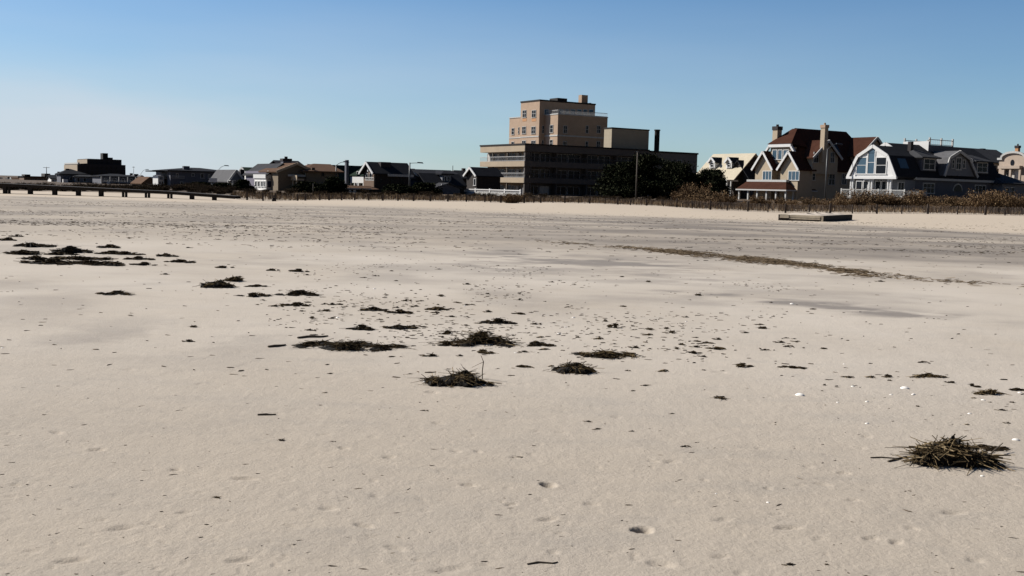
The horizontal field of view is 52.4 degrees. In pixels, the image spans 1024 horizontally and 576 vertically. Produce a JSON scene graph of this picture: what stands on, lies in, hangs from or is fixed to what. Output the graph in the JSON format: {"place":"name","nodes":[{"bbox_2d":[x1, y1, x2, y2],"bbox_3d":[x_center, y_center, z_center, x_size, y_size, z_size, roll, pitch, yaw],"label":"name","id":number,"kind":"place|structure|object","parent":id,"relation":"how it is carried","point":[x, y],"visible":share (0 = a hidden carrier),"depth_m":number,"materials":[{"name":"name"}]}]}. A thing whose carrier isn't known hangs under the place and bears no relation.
{"place":"outdoors","nodes":[
{"label":"outdoors","id":0,"kind":"place"},
{"bbox_2d":[0,175,1023,575],"bbox_3d":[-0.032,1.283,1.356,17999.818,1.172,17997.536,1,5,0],"label":"beach","id":1,"kind":"structure","parent":0,"point":[122,461],"depth_m":8.57,"materials":[{"name":"sand"}]},
{"bbox_2d":[2,249,44,254],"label":"seaweed clump","id":2,"kind":"object","parent":1,"relation":"on","point":[23,252],"visible":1,"depth_m":22.51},
{"bbox_2d":[18,173,49,179],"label":"flat roofed house","id":3,"kind":"structure","parent":1,"relation":"on","point":[29,177],"depth_m":340.51,"materials":[{"name":"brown wood"}]},
{"bbox_2d":[12,242,56,247],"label":"seaweed clump","id":4,"kind":"object","parent":1,"relation":"on","point":[30,244],"visible":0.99,"depth_m":24.95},
{"bbox_2d":[16,255,57,259],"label":"seaweed clump","id":5,"kind":"object","parent":1,"relation":"on","point":[35,257],"visible":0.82,"depth_m":21.22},
{"bbox_2d":[19,258,71,264],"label":"seaweed clump","id":6,"kind":"object","parent":1,"relation":"on","point":[50,261],"visible":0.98,"depth_m":20.34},
{"bbox_2d":[42,251,79,254],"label":"seaweed clump","id":7,"kind":"object","parent":1,"relation":"on","point":[57,253],"visible":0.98,"depth_m":22.66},
{"bbox_2d":[49,246,94,252],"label":"seaweed clump","id":8,"kind":"object","parent":1,"relation":"on","point":[69,249],"visible":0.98,"depth_m":23.37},
{"bbox_2d":[55,169,92,182],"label":"hip roofed house","id":9,"kind":"structure","parent":1,"relation":"on","point":[68,175],"depth_m":249.97,"materials":[{"name":"grey"}]},
{"bbox_2d":[52,255,117,259],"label":"seaweed clump","id":10,"kind":"object","parent":1,"relation":"on","point":[75,257],"visible":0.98,"depth_m":21.58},
{"bbox_2d":[55,260,125,265],"bbox_3d":[-8.328,-0.518,20.442,1.399,0.136,0.689,1,5,-1],"label":"seaweed clump","id":11,"kind":"object","parent":1,"relation":"on","point":[90,262],"visible":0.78,"depth_m":20.36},
{"bbox_2d":[64,153,125,174],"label":"stepped apartment block","id":12,"kind":"structure","parent":1,"relation":"on","point":[104,164],"depth_m":333.54,"materials":[{"name":"brick"}]},
{"bbox_2d":[100,261,125,265],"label":"seaweed clump","id":13,"kind":"object","parent":1,"relation":"on","point":[110,263],"visible":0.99,"depth_m":20.27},
{"bbox_2d":[95,290,134,295],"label":"seaweed clump","id":14,"kind":"object","parent":1,"relation":"on","point":[116,292],"visible":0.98,"depth_m":15.28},
{"bbox_2d":[92,174,137,183],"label":"grey veranda house","id":15,"kind":"structure","parent":1,"relation":"on","point":[113,179],"depth_m":235.66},
{"bbox_2d":[0,183,240,199],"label":"boardwalk","id":16,"kind":"structure","parent":1,"relation":"on","point":[54,188],"depth_m":96.62,"materials":[{"name":"wood"}]},
{"bbox_2d":[106,251,145,254],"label":"seaweed clump","id":17,"kind":"object","parent":1,"relation":"on","point":[126,253],"visible":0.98,"depth_m":23.22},
{"bbox_2d":[124,256,155,259],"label":"seaweed clump","id":18,"kind":"object","parent":1,"relation":"on","point":[137,258],"visible":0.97,"depth_m":21.88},
{"bbox_2d":[130,177,152,185],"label":"brown gabled house","id":19,"kind":"structure","parent":1,"relation":"on","point":[141,181],"depth_m":200.44,"materials":[{"name":"brown wood"}]},
{"bbox_2d":[163,259,195,262],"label":"seaweed clump","id":20,"kind":"object","parent":1,"relation":"on","point":[181,261],"visible":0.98,"depth_m":21.46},
{"bbox_2d":[145,166,215,185],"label":"long grey house","id":21,"kind":"structure","parent":1,"relation":"on","point":[182,175],"depth_m":191.12,"materials":[{"name":"wood"}]},
{"bbox_2d":[193,279,237,287],"bbox_3d":[-4.729,-0.066,16.635,0.579,0.148,0.560,-4,7,-43],"label":"seaweed clump","id":22,"kind":"object","parent":1,"relation":"on","point":[220,283],"visible":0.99,"depth_m":16.61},
{"bbox_2d":[211,170,244,184],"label":"light gabled house","id":23,"kind":"structure","parent":1,"relation":"on","point":[226,176],"depth_m":179.75,"materials":[{"name":"grey"}]},
{"bbox_2d":[223,275,244,281],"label":"seaweed clump","id":24,"kind":"object","parent":1,"relation":"on","point":[235,279],"visible":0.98,"depth_m":17.68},
{"bbox_2d":[231,179,255,189],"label":"evergreen tree","id":25,"kind":"object","parent":1,"relation":"on","point":[242,183],"visible":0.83,"depth_m":138.86,"materials":[{"name":"green plant"}]},
{"bbox_2d":[233,292,271,296],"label":"seaweed clump","id":26,"kind":"object","parent":1,"relation":"on","point":[253,294],"visible":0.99,"depth_m":15.47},
{"bbox_2d":[242,156,338,189],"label":"sunroom house","id":27,"kind":"structure","parent":1,"relation":"on","point":[259,180],"depth_m":151.58,"materials":[{"name":"grey"}]},
{"bbox_2d":[269,289,321,295],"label":"seaweed clump","id":28,"kind":"object","parent":1,"relation":"on","point":[298,292],"visible":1,"depth_m":15.76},
{"bbox_2d":[280,302,310,306],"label":"seaweed clump","id":29,"kind":"object","parent":1,"relation":"on","point":[294,304],"visible":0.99,"depth_m":14.43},
{"bbox_2d":[258,163,343,190],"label":"brown roofed house","id":30,"kind":"structure","parent":1,"relation":"on","point":[281,180],"depth_m":147.58,"materials":[{"name":"beige"}]},
{"bbox_2d":[290,181,317,192],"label":"evergreen tree","id":31,"kind":"object","parent":1,"relation":"on","point":[302,185],"visible":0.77,"depth_m":132.53,"materials":[{"name":"green plant"}]},
{"bbox_2d":[303,184,351,193],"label":"evergreen tree","id":32,"kind":"object","parent":1,"relation":"on","point":[319,187],"visible":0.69,"depth_m":132.23,"materials":[{"name":"green plant"}]},
{"bbox_2d":[322,176,349,193],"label":"evergreen tree","id":33,"kind":"object","parent":1,"relation":"on","point":[337,182],"visible":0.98,"depth_m":132.46,"materials":[{"name":"green plant"}]},
{"bbox_2d":[292,338,415,351],"bbox_3d":[-1.655,0.584,10.842,1.361,0.114,0.685,2,5,2],"label":"seaweed clump","id":34,"kind":"object","parent":1,"relation":"on","point":[356,345],"visible":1,"depth_m":10.78,"materials":[{"name":"plant"}]},
{"bbox_2d":[346,324,377,330],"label":"seaweed clump","id":35,"kind":"object","parent":1,"relation":"on","point":[364,327],"visible":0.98,"depth_m":12.21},
{"bbox_2d":[306,160,418,185],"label":"green white house","id":36,"kind":"structure","parent":1,"relation":"on","point":[350,175],"depth_m":161.53,"materials":[{"name":"grey"}]},
{"bbox_2d":[360,306,388,310],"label":"seaweed clump","id":37,"kind":"object","parent":1,"relation":"on","point":[372,308],"visible":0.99,"depth_m":14.05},
{"bbox_2d":[345,161,414,192],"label":"dark gabled house","id":38,"kind":"structure","parent":1,"relation":"on","point":[378,176],"depth_m":152.47,"materials":[{"name":"grey"}]},
{"bbox_2d":[382,184,414,194],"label":"evergreen tree","id":39,"kind":"object","parent":1,"relation":"on","point":[400,188],"visible":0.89,"depth_m":134.16,"materials":[{"name":"green plant"}]},
{"bbox_2d":[384,309,413,313],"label":"seaweed clump","id":40,"kind":"object","parent":1,"relation":"on","point":[402,311],"visible":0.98,"depth_m":13.85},
{"bbox_2d":[382,324,418,329],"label":"seaweed clump","id":41,"kind":"object","parent":1,"relation":"on","point":[399,327],"visible":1,"depth_m":12.37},
{"bbox_2d":[407,182,443,194],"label":"evergreen tree","id":42,"kind":"object","parent":1,"relation":"on","point":[423,186],"visible":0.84,"depth_m":136.59,"materials":[{"name":"green plant"}]},
{"bbox_2d":[410,168,466,194],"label":"black mansard house","id":43,"kind":"structure","parent":1,"relation":"on","point":[449,182],"depth_m":161.29,"materials":[{"name":"brown"}]},
{"bbox_2d":[412,366,498,387],"bbox_3d":[-0.494,0.760,9.003,0.816,0.165,0.548,1,5,0],"label":"seaweed clump","id":44,"kind":"object","parent":1,"relation":"on","point":[465,378],"visible":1,"depth_m":8.92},
{"bbox_2d":[418,328,524,346],"bbox_3d":[-0.434,0.540,11.318,1.171,0.171,0.636,1,5,0],"label":"seaweed clump","id":45,"kind":"object","parent":1,"relation":"on","point":[476,338],"visible":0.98,"depth_m":11.32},
{"bbox_2d":[463,167,503,189],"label":"white trimmed house","id":46,"kind":"structure","parent":1,"relation":"on","point":[482,178],"depth_m":172.51,"materials":[{"name":"brown"}]},
{"bbox_2d":[464,188,522,195],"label":"white balustrade","id":47,"kind":"object","parent":1,"relation":"on","point":[486,191],"visible":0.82,"depth_m":156.20,"materials":[{"name":"paint"}]},
{"bbox_2d":[478,318,517,323],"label":"seaweed clump","id":48,"kind":"object","parent":1,"relation":"on","point":[497,321],"visible":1,"depth_m":13.08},
{"bbox_2d":[0,197,1023,575],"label":"tide litter","id":49,"kind":"object","parent":1,"relation":"on","point":[466,289],"visible":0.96,"depth_m":28.52,"materials":[{"name":"plant"}]},
{"bbox_2d":[497,192,527,202],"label":"thicket","id":50,"kind":"object","parent":1,"relation":"on","point":[515,198],"visible":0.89,"depth_m":107.31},
{"bbox_2d":[527,341,556,346],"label":"seaweed clump","id":51,"kind":"object","parent":1,"relation":"on","point":[536,343],"visible":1,"depth_m":11.33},
{"bbox_2d":[543,359,599,375],"bbox_3d":[0.591,0.741,9.732,0.449,0.121,0.418,-3,7,-41],"label":"seaweed clump","id":52,"kind":"object","parent":1,"relation":"on","point":[576,368],"visible":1,"depth_m":9.68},
{"bbox_2d":[480,127,698,196],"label":"balcony building","id":53,"kind":"structure","parent":1,"relation":"on","point":[552,170],"depth_m":193.10,"materials":[{"name":"beige paint"}]},
{"bbox_2d":[539,186,548,194],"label":"balcony door","id":54,"kind":"structure","parent":53,"relation":"in","point":[542,189],"depth_m":190.19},
{"bbox_2d":[509,95,607,146],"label":"brick tower","id":55,"kind":"structure","parent":53,"relation":"on","point":[557,121],"depth_m":213.94,"materials":[{"name":"brick"}]},
{"bbox_2d":[557,187,566,194],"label":"balcony door","id":56,"kind":"structure","parent":53,"relation":"in","point":[560,190],"depth_m":192.29,"materials":[{"name":"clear glass"}]},
{"bbox_2d":[567,187,578,194],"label":"balcony door","id":57,"kind":"structure","parent":53,"relation":"in","point":[570,190],"depth_m":193.61,"materials":[{"name":"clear glass"}]},
{"bbox_2d":[568,154,579,162],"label":"balcony door","id":58,"kind":"structure","parent":53,"relation":"in","point":[569,155],"depth_m":193.04,"materials":[{"name":"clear glass"}]},
{"bbox_2d":[568,171,579,178],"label":"balcony door","id":59,"kind":"structure","parent":53,"relation":"in","point":[574,173],"depth_m":193.46,"materials":[{"name":"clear glass"}]},
{"bbox_2d":[598,156,609,163],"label":"balcony door","id":60,"kind":"structure","parent":53,"relation":"in","point":[606,159],"depth_m":196.85,"materials":[{"name":"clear glass"}]},
{"bbox_2d":[571,348,640,358],"bbox_3d":[0.972,0.657,10.730,0.775,0.117,0.582,2,5,1],"label":"seaweed clump","id":61,"kind":"object","parent":1,"relation":"on","point":[602,353],"visible":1,"depth_m":10.65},
{"bbox_2d":[591,164,634,196],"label":"evergreen tree","id":62,"kind":"object","parent":1,"relation":"on","point":[608,171],"visible":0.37,"depth_m":140.32,"materials":[{"name":"green plant"}]},
{"bbox_2d":[598,161,651,198],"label":"evergreen tree","id":63,"kind":"object","parent":1,"relation":"on","point":[622,176],"visible":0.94,"depth_m":137.00,"materials":[{"name":"green plant"}]},
{"bbox_2d":[233,190,1022,214],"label":"dune grass","id":64,"kind":"structure","parent":1,"relation":"on","point":[684,205],"depth_m":116.26,"materials":[{"name":"plant"}]},
{"bbox_2d":[238,192,1023,215],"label":"lath fence","id":65,"kind":"object","parent":1,"relation":"on","point":[706,204],"visible":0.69,"depth_m":107.61,"materials":[{"name":"wood"}]},
{"bbox_2d":[618,152,672,199],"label":"evergreen tree","id":66,"kind":"object","parent":1,"relation":"on","point":[647,163],"visible":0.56,"depth_m":137.38,"materials":[{"name":"green plant"}]},
{"bbox_2d":[642,160,699,199],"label":"evergreen tree","id":67,"kind":"object","parent":1,"relation":"on","point":[676,173],"visible":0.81,"depth_m":135.54,"materials":[{"name":"green plant"}]},
{"bbox_2d":[670,192,700,202],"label":"dune shrub","id":68,"kind":"object","parent":1,"relation":"on","point":[682,196],"visible":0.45,"depth_m":123.04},
{"bbox_2d":[677,182,711,198],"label":"dune shrub","id":69,"kind":"object","parent":1,"relation":"on","point":[692,190],"visible":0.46,"depth_m":124.81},
{"bbox_2d":[677,173,712,195],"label":"evergreen tree","id":70,"kind":"object","parent":1,"relation":"on","point":[701,179],"visible":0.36,"depth_m":135.44,"materials":[{"name":"green plant"}]},
{"bbox_2d":[690,193,713,200],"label":"dune shrub","id":71,"kind":"object","parent":1,"relation":"on","point":[702,197],"visible":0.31,"depth_m":121.15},
{"bbox_2d":[695,197,715,207],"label":"dune shrub","id":72,"kind":"object","parent":1,"relation":"on","point":[701,202],"visible":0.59,"depth_m":117.13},
{"bbox_2d":[695,188,727,199],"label":"dune shrub","id":73,"kind":"object","parent":1,"relation":"on","point":[709,193],"visible":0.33,"depth_m":122.69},
{"bbox_2d":[696,168,734,198],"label":"evergreen tree","id":74,"kind":"object","parent":1,"relation":"on","point":[716,178],"visible":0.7,"depth_m":133.84,"materials":[{"name":"green plant"}]},
{"bbox_2d":[696,153,757,198],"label":"cream roofed house","id":75,"kind":"structure","parent":1,"relation":"on","point":[737,168],"depth_m":173.00,"materials":[{"name":"brown"}]},
{"bbox_2d":[718,193,738,206],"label":"dune shrub","id":76,"kind":"object","parent":1,"relation":"on","point":[731,200],"visible":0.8,"depth_m":120.94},
{"bbox_2d":[748,195,763,206],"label":"dune shrub","id":77,"kind":"object","parent":1,"relation":"on","point":[755,199],"visible":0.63,"depth_m":121.20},
{"bbox_2d":[528,239,1023,286],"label":"straw wrack line","id":78,"kind":"object","parent":1,"relation":"on","point":[763,259],"visible":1,"depth_m":25.85,"materials":[{"name":"plant"}]},
{"bbox_2d":[776,198,800,210],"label":"dune shrub","id":79,"kind":"object","parent":1,"relation":"on","point":[789,205],"visible":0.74,"depth_m":115.53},
{"bbox_2d":[800,196,816,207],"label":"dune shrub","id":80,"kind":"object","parent":1,"relation":"on","point":[805,201],"visible":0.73,"depth_m":120.50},
{"bbox_2d":[736,123,882,201],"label":"red roofed house","id":81,"kind":"structure","parent":1,"relation":"on","point":[791,165],"depth_m":157.92,"materials":[{"name":"beige paint"}]},
{"bbox_2d":[762,171,771,179],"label":"window","id":82,"kind":"structure","parent":81,"relation":"in","point":[767,175],"depth_m":159.24,"materials":[{"name":"glass"}]},
{"bbox_2d":[788,171,799,180],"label":"window","id":83,"kind":"structure","parent":81,"relation":"in","point":[792,175],"depth_m":154.62,"materials":[{"name":"glass"}]},
{"bbox_2d":[778,212,851,221],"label":"low concrete wall","id":84,"kind":"structure","parent":1,"relation":"on","point":[821,217],"depth_m":69.23,"materials":[{"name":"grey concrete"}]},
{"bbox_2d":[813,197,838,208],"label":"dune shrub","id":85,"kind":"object","parent":1,"relation":"on","point":[823,204],"visible":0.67,"depth_m":116.89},
{"bbox_2d":[824,143,842,201],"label":"street lamp","id":86,"kind":"object","parent":1,"relation":"on","point":[826,171],"visible":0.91,"depth_m":138.98,"materials":[{"name":"metal"}]},
{"bbox_2d":[833,195,857,208],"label":"dune shrub","id":87,"kind":"object","parent":1,"relation":"on","point":[846,203],"visible":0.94,"depth_m":118.48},
{"bbox_2d":[849,186,872,205],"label":"dune shrub","id":88,"kind":"object","parent":1,"relation":"on","point":[858,194],"visible":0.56,"depth_m":123.94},
{"bbox_2d":[851,195,877,206],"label":"dune shrub","id":89,"kind":"object","parent":1,"relation":"on","point":[863,201],"visible":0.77,"depth_m":122.71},
{"bbox_2d":[863,190,894,205],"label":"dune shrub","id":90,"kind":"object","parent":1,"relation":"on","point":[885,196],"visible":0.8,"depth_m":122.62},
{"bbox_2d":[889,195,903,207],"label":"dune shrub","id":91,"kind":"object","parent":1,"relation":"on","point":[892,203],"visible":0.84,"depth_m":123.09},
{"bbox_2d":[904,189,927,208],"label":"dune shrub","id":92,"kind":"object","parent":1,"relation":"on","point":[913,199],"visible":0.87,"depth_m":121.12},
{"bbox_2d":[918,195,941,208],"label":"dune shrub","id":93,"kind":"object","parent":1,"relation":"on","point":[925,202],"visible":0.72,"depth_m":119.99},
{"bbox_2d":[912,372,949,377],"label":"seaweed clump","id":94,"kind":"object","parent":1,"relation":"on","point":[928,375],"visible":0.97,"depth_m":9.94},
{"bbox_2d":[840,137,1023,200],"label":"gambrel house","id":95,"kind":"structure","parent":1,"relation":"on","point":[929,168],"depth_m":137.83,"materials":[{"name":"grey"}]},
{"bbox_2d":[856,157,866,174],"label":"window","id":96,"kind":"structure","parent":95,"relation":"in","point":[861,165],"depth_m":136.82,"materials":[{"name":"glass"}]},
{"bbox_2d":[866,151,875,174],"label":"window","id":97,"kind":"structure","parent":95,"relation":"in","point":[871,157],"depth_m":135.49,"materials":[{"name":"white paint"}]},
{"bbox_2d":[875,157,886,174],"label":"window","id":98,"kind":"structure","parent":95,"relation":"in","point":[881,162],"depth_m":134.19,"materials":[{"name":"glass"}]},
{"bbox_2d":[897,158,908,168],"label":"roof window","id":99,"kind":"structure","parent":95,"relation":"in","point":[902,162],"depth_m":134.07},
{"bbox_2d":[922,183,934,193],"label":"window","id":100,"kind":"structure","parent":95,"relation":"in","point":[929,188],"depth_m":136.75,"materials":[{"name":"glass"}]},
{"bbox_2d":[923,158,935,170],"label":"dormer window","id":101,"kind":"structure","parent":95,"relation":"in","point":[929,164],"depth_m":136.47,"materials":[{"name":"glass"}]},
{"bbox_2d":[955,157,961,169],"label":"window","id":102,"kind":"structure","parent":95,"relation":"in","point":[958,165],"depth_m":138.67,"materials":[{"name":"glass"}]},
{"bbox_2d":[974,185,985,192],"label":"window","id":103,"kind":"structure","parent":95,"relation":"in","point":[979,188],"depth_m":142.48,"materials":[{"name":"glass"}]},
{"bbox_2d":[977,162,987,172],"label":"dormer window","id":104,"kind":"structure","parent":95,"relation":"in","point":[982,167],"depth_m":142.50,"materials":[{"name":"glass"}]},
{"bbox_2d":[941,194,957,210],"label":"dune shrub","id":105,"kind":"object","parent":1,"relation":"on","point":[949,202],"visible":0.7,"depth_m":120.53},
{"bbox_2d":[885,434,1013,474],"bbox_3d":[2.836,1.047,6.722,0.798,0.199,0.600,3,6,18],"label":"seaweed clump","id":106,"kind":"object","parent":1,"relation":"on","point":[952,451],"visible":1,"depth_m":6.65,"materials":[{"name":"plant"}]},
{"bbox_2d":[951,197,971,211],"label":"dune shrub","id":107,"kind":"object","parent":1,"relation":"on","point":[959,202],"visible":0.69,"depth_m":119.03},
{"bbox_2d":[963,198,991,212],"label":"dune shrub","id":108,"kind":"object","parent":1,"relation":"on","point":[973,205],"visible":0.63,"depth_m":117.05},
{"bbox_2d":[958,147,1001,172],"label":"grey roofed house","id":109,"kind":"structure","parent":1,"relation":"on","point":[992,155],"depth_m":191.25,"materials":[{"name":"beige"}]},
{"bbox_2d":[965,188,1011,211],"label":"dune shrub","id":110,"kind":"object","parent":1,"relation":"on","point":[996,200],"visible":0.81,"depth_m":116.54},
{"bbox_2d":[971,388,1008,394],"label":"seaweed clump","id":111,"kind":"object","parent":1,"relation":"on","point":[990,391],"visible":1,"depth_m":9.12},
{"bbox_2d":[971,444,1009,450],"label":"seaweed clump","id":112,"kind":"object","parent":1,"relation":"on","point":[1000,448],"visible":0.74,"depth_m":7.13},
{"bbox_2d":[997,144,1023,180],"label":"curved parapet house","id":113,"kind":"structure","parent":1,"relation":"on","point":[1011,163],"depth_m":179.05,"materials":[{"name":"beige paint"}]},
{"bbox_2d":[1002,191,1023,213],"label":"dune shrub","id":114,"kind":"object","parent":1,"relation":"on","point":[1016,204],"visible":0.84,"depth_m":116.97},
{"bbox_2d":[0,0,1023,176],"label":"sky","id":115,"kind":"structure","parent":0,"point":[144,84],"materials":[{"name":"blue"}]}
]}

